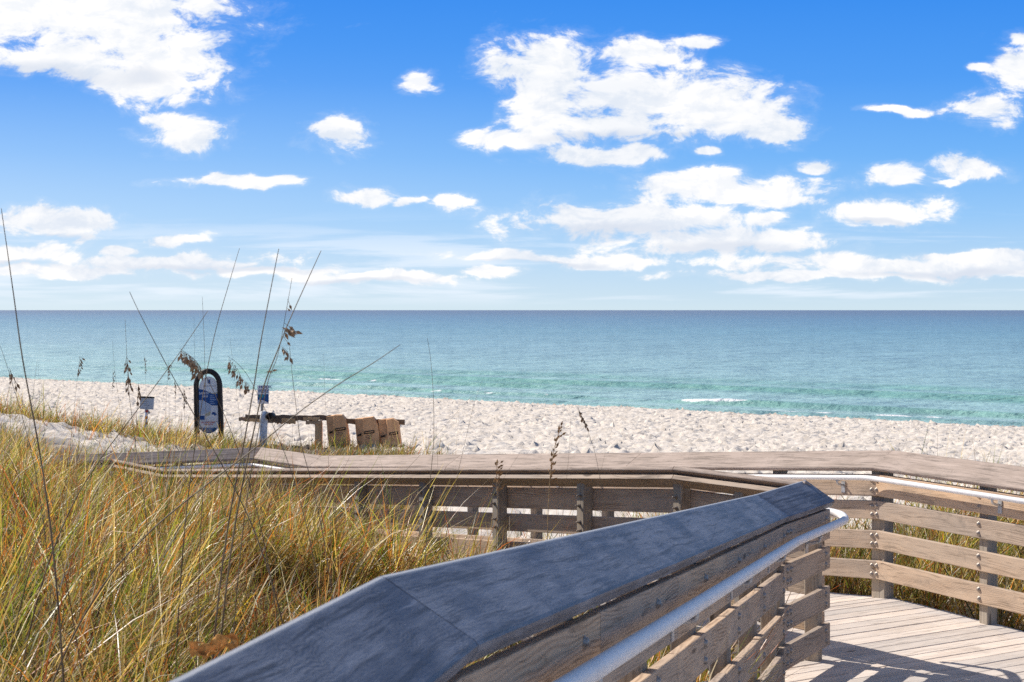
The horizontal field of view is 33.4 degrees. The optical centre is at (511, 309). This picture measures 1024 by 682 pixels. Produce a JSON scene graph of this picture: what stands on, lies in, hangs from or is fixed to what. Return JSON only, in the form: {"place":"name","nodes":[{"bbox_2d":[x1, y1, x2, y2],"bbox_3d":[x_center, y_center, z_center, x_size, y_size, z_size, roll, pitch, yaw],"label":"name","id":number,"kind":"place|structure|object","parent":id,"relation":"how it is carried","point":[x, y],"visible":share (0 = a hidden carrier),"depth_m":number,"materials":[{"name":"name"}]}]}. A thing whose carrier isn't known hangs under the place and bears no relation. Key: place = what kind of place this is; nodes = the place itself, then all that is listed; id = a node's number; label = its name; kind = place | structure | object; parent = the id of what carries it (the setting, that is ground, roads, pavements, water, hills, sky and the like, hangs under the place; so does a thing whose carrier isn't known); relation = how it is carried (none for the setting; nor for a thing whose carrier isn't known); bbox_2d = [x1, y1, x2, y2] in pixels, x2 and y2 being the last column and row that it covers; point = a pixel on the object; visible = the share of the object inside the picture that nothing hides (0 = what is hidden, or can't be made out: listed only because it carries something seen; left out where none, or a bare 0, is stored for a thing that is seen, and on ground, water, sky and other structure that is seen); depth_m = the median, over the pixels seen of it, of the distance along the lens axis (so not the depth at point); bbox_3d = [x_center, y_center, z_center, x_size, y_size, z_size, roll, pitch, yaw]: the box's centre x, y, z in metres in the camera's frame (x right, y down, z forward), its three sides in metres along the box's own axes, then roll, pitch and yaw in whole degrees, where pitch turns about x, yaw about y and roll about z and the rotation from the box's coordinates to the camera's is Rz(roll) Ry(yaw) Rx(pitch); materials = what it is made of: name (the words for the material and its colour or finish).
{"place":"outdoors","nodes":[
{"label":"outdoors","id":0,"kind":"place"},
{"bbox_2d":[0,310,1023,426],"bbox_3d":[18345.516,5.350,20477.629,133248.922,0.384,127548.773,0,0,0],"label":"sea","id":1,"kind":"structure","parent":0,"point":[958,366],"depth_m":206.61,"materials":[{"name":"liquid"}]},
{"bbox_2d":[0,376,1023,673],"bbox_3d":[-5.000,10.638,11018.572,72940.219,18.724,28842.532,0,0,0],"label":"sand","id":2,"kind":"structure","parent":0,"point":[516,426],"depth_m":58.17,"materials":[{"name":"white sand"}]},
{"bbox_2d":[0,346,53,646],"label":"sea oat stalk","id":3,"kind":"object","parent":2,"relation":"on","point":[11,377],"visible":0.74,"depth_m":8.00,"materials":[{"name":"brown plant"}]},
{"bbox_2d":[23,364,36,498],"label":"sea oat stalk","id":4,"kind":"object","parent":2,"relation":"on","point":[28,434],"visible":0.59,"depth_m":12.68,"materials":[{"name":"brown plant"}]},
{"bbox_2d":[1,208,64,681],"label":"sea oat stalk","id":5,"kind":"object","parent":2,"relation":"on","point":[60,634],"visible":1,"depth_m":5.00,"materials":[{"name":"brown plant"}]},
{"bbox_2d":[68,356,85,475],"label":"sea oat stalk","id":6,"kind":"object","parent":2,"relation":"on","point":[81,363],"visible":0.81,"depth_m":14.53,"materials":[{"name":"brown plant"}]},
{"bbox_2d":[19,311,207,681],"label":"sea oat stalk","id":7,"kind":"object","parent":2,"relation":"on","point":[68,514],"visible":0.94,"depth_m":6.00,"materials":[{"name":"brown plant"}]},
{"bbox_2d":[112,341,133,592],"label":"sea oat stalk","id":8,"kind":"object","parent":2,"relation":"on","point":[127,477],"visible":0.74,"depth_m":9.50,"materials":[{"name":"brown plant"}]},
{"bbox_2d":[132,385,140,555],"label":"sea oat stalk","id":9,"kind":"object","parent":2,"relation":"on","point":[137,402],"visible":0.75,"depth_m":12.16,"materials":[{"name":"brown plant"}]},
{"bbox_2d":[124,324,156,665],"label":"sea oat stalk","id":10,"kind":"object","parent":2,"relation":"on","point":[128,380],"visible":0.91,"depth_m":7.50,"materials":[{"name":"brown plant"}]},
{"bbox_2d":[144,356,148,450],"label":"sea oat stalk","id":11,"kind":"object","parent":2,"relation":"on","point":[146,400],"visible":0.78,"depth_m":25.24,"materials":[{"name":"brown plant"}]},
{"bbox_2d":[139,396,154,436],"bbox_3d":[-8.124,2.518,37.998,0.323,1.195,0.105,0,0,0],"label":"sign","id":12,"kind":"object","parent":2,"relation":"on","point":[149,404],"visible":0.71,"depth_m":37.96,"materials":[{"name":"grey metal"}]},
{"bbox_2d":[162,365,171,486],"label":"sea oat stalk","id":13,"kind":"object","parent":2,"relation":"on","point":[165,413],"visible":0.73,"depth_m":18.17,"materials":[{"name":"brown plant"}]},
{"bbox_2d":[182,390,186,462],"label":"sea oat stalk","id":14,"kind":"object","parent":2,"relation":"on","point":[184,416],"visible":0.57,"depth_m":16.45,"materials":[{"name":"brown plant"}]},
{"bbox_2d":[194,344,204,577],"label":"sea oat stalk","id":15,"kind":"object","parent":2,"relation":"on","point":[201,476],"visible":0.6,"depth_m":9.80,"materials":[{"name":"brown plant"}]},
{"bbox_2d":[196,299,205,667],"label":"sea oat stalk","id":16,"kind":"object","parent":2,"relation":"on","point":[201,509],"visible":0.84,"depth_m":7.00,"materials":[{"name":"brown plant"}]},
{"bbox_2d":[130,293,282,624],"bbox_3d":[-0.946,0.981,5.600,0.531,2.108,0.008,-2,0,0],"label":"sea oat stalk","id":17,"kind":"object","parent":2,"relation":"on","point":[230,481],"visible":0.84,"depth_m":5.60,"materials":[{"name":"brown plant"}]},
{"bbox_2d":[175,248,239,678],"bbox_3d":[-1.150,0.831,6.400,0.223,2.132,0.008,1,0,0],"label":"sea oat stalk","id":18,"kind":"object","parent":2,"relation":"on","point":[188,496],"visible":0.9,"depth_m":6.40,"materials":[{"name":"brown plant"}]},
{"bbox_2d":[194,369,223,443],"bbox_3d":[-6.926,2.381,39.000,0.705,2.091,0.124,0,0,0],"label":"information sign","id":19,"kind":"object","parent":2,"relation":"on","point":[211,411],"visible":0.87,"depth_m":38.98,"materials":[{"name":"blue plastic"}]},
{"bbox_2d":[52,345,399,681],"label":"sea oat stalk","id":20,"kind":"object","parent":2,"relation":"on","point":[94,598],"visible":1,"depth_m":5.00,"materials":[{"name":"brown plant"}]},
{"bbox_2d":[178,350,277,627],"bbox_3d":[-0.970,1.069,6.004,0.358,1.880,0.053,-2,0,0],"label":"sea oat stalk","id":21,"kind":"object","parent":2,"relation":"on","point":[192,364],"visible":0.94,"depth_m":6.00,"materials":[{"name":"brown plant"}]},
{"bbox_2d":[230,341,251,626],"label":"sea oat stalk","id":22,"kind":"object","parent":2,"relation":"on","point":[246,491],"visible":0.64,"depth_m":10.10,"materials":[{"name":"brown plant"}]},
{"bbox_2d":[0,381,489,558],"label":"dune grass","id":23,"kind":"structure","parent":2,"relation":"on","point":[107,427],"depth_m":34.59,"materials":[{"name":"yellow plant"}]},
{"bbox_2d":[211,249,278,660],"bbox_3d":[-0.833,0.892,5.200,0.205,2.163,0.010,1,0,0],"label":"sea oat stalk","id":24,"kind":"object","parent":2,"relation":"on","point":[215,626],"visible":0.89,"depth_m":5.20,"materials":[{"name":"brown plant"}]},
{"bbox_2d":[258,410,267,447],"bbox_3d":[-5.628,2.857,38.600,0.224,1.172,0.195,0,0,0],"label":"post","id":25,"kind":"object","parent":2,"relation":"on","point":[263,427],"visible":0.6,"depth_m":38.52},
{"bbox_2d":[257,385,271,410],"bbox_3d":[-5.714,2.608,39.489,0.340,1.737,0.086,0,0,0],"label":"notice sign","id":26,"kind":"object","parent":25,"relation":"attached to","point":[259,390],"visible":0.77,"depth_m":39.45,"materials":[{"name":"blue metal"}]},
{"bbox_2d":[266,412,275,418],"bbox_3d":[-5.466,2.397,38.646,0.156,0.154,0.428,0,-3,3],"label":"black pipe","id":27,"kind":"object","parent":25,"relation":"on","point":[271,415],"visible":0.91,"depth_m":38.44,"materials":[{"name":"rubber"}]},
{"bbox_2d":[232,280,294,643],"bbox_3d":[-0.856,0.924,5.803,0.212,2.070,0.045,1,0,0],"label":"sea oat stalk","id":28,"kind":"object","parent":2,"relation":"on","point":[290,327],"visible":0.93,"depth_m":5.80,"materials":[{"name":"brown plant"}]},
{"bbox_2d":[219,251,320,656],"bbox_3d":[-0.799,0.880,5.494,0.326,2.150,0.047,1,0,0],"label":"sea oat stalk","id":29,"kind":"object","parent":2,"relation":"on","point":[291,333],"visible":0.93,"depth_m":5.50,"materials":[{"name":"brown plant"}]},
{"bbox_2d":[227,357,320,603],"bbox_3d":[-0.873,1.098,6.497,0.369,1.858,0.044,-2,0,0],"label":"sea oat stalk","id":30,"kind":"object","parent":2,"relation":"on","point":[238,382],"visible":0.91,"depth_m":6.50,"materials":[{"name":"brown plant"}]},
{"bbox_2d":[282,346,332,599],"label":"sea oat stalk","id":31,"kind":"object","parent":2,"relation":"on","point":[284,352],"visible":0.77,"depth_m":6.50,"materials":[{"name":"brown plant"}]},
{"bbox_2d":[239,414,404,446],"bbox_3d":[-4.355,2.921,39.042,3.799,1.068,0.217,0,0,0],"label":"wooden barrier","id":32,"kind":"object","parent":2,"relation":"on","point":[282,419],"visible":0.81,"depth_m":38.97,"materials":[{"name":"brown wood"}]},
{"bbox_2d":[326,414,350,447],"bbox_3d":[-3.962,2.820,38.996,0.564,0.850,0.368,0,0,0],"label":"cardboard cover","id":33,"kind":"object","parent":32,"relation":"attached to","point":[339,421],"visible":0.76,"depth_m":38.84,"materials":[{"name":"brown cardboard"}]},
{"bbox_2d":[355,416,380,446],"bbox_3d":[-3.300,2.840,38.996,0.578,0.802,0.368,0,0,0],"label":"cardboard cover","id":34,"kind":"object","parent":32,"relation":"attached to","point":[367,428],"visible":0.61,"depth_m":38.84,"materials":[{"name":"brown cardboard"}]},
{"bbox_2d":[378,418,401,446],"bbox_3d":[-2.775,2.857,38.996,0.550,0.766,0.368,0,0,0],"label":"cardboard cover","id":35,"kind":"object","parent":32,"relation":"attached to","point":[387,427],"visible":0.69,"depth_m":38.84,"materials":[{"name":"brown cardboard"}]},
{"bbox_2d":[324,379,331,599],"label":"sea oat stalk","id":36,"kind":"object","parent":2,"relation":"on","point":[329,496],"visible":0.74,"depth_m":10.40,"materials":[{"name":"brown plant"}]},
{"bbox_2d":[0,506,661,681],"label":"dead grass","id":37,"kind":"structure","parent":2,"relation":"on","point":[222,593],"depth_m":10.46,"materials":[{"name":"brown plant"}]},
{"bbox_2d":[344,399,468,593],"bbox_3d":[-0.557,1.227,8.300,0.578,1.692,0.004,5,0,0],"label":"sea oat stalk","id":38,"kind":"object","parent":2,"relation":"on","point":[382,501],"visible":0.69,"depth_m":8.30,"materials":[{"name":"brown plant"}]},
{"bbox_2d":[425,338,433,565],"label":"sea oat stalk","id":39,"kind":"object","parent":2,"relation":"on","point":[430,474],"visible":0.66,"depth_m":8.50,"materials":[{"name":"brown plant"}]},
{"bbox_2d":[443,385,480,558],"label":"sea oat stalk","id":40,"kind":"object","parent":2,"relation":"on","point":[455,484],"visible":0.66,"depth_m":8.00,"materials":[{"name":"brown plant"}]},
{"bbox_2d":[459,445,524,556],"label":"sea oat stalk","id":41,"kind":"object","parent":2,"relation":"on","point":[485,508],"visible":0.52,"depth_m":8.60,"materials":[{"name":"brown plant"}]},
{"bbox_2d":[493,459,504,653],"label":"sea oat stalk","id":42,"kind":"object","parent":2,"relation":"on","point":[499,475],"visible":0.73,"depth_m":8.80,"materials":[{"name":"plant"}]},
{"bbox_2d":[0,402,1023,681],"bbox_3d":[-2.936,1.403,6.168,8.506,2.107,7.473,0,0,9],"label":"dune grass","id":43,"kind":"structure","parent":2,"relation":"on","point":[135,654],"depth_m":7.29,"materials":[{"name":"plant"}]},
{"bbox_2d":[188,633,238,658],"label":"dead leaf","id":44,"kind":"object","parent":43,"relation":"on","point":[219,642],"visible":0.94,"depth_m":3.75,"materials":[{"name":"brown plant"}]},
{"bbox_2d":[547,421,565,539],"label":"sea oat stalk","id":45,"kind":"object","parent":2,"relation":"on","point":[553,454],"visible":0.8,"depth_m":8.50,"materials":[{"name":"plant"}]},
{"bbox_2d":[561,421,570,535],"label":"sea oat stalk","id":46,"kind":"object","parent":2,"relation":"on","point":[565,487],"visible":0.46,"depth_m":8.90,"materials":[{"name":"brown plant"}]},
{"bbox_2d":[579,411,607,522],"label":"sea oat stalk","id":47,"kind":"object","parent":2,"relation":"on","point":[582,419],"visible":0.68,"depth_m":9.50,"materials":[{"name":"brown plant"}]},
{"bbox_2d":[433,561,1023,681],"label":"boardwalk deck","id":48,"kind":"structure","parent":2,"relation":"on","point":[872,639],"depth_m":11.16,"materials":[{"name":"brown wood"}]},
{"bbox_2d":[40,459,824,674],"bbox_3d":[-2.214,2.147,16.573,2.416,2.136,14.075,0,0,-44],"label":"boardwalk railing","id":49,"kind":"object","parent":48,"relation":"attached to","point":[682,482],"visible":0.23,"depth_m":13.62,"materials":[{"name":"beige wood"}]},
{"bbox_2d":[170,480,848,681],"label":"boardwalk railing","id":50,"kind":"object","parent":48,"relation":"on","point":[448,621],"visible":0.99,"depth_m":4.52,"materials":[{"name":"wood"}]},
{"bbox_2d":[7,447,1023,624],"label":"boardwalk railing","id":51,"kind":"object","parent":48,"relation":"on","point":[884,487],"visible":0.27,"depth_m":13.04,"materials":[{"name":"beige wood"}]},
{"bbox_2d":[0,0,1023,309],"label":"sky","id":52,"kind":"structure","parent":0,"point":[433,154],"materials":[{"name":"blue"}]}
]}

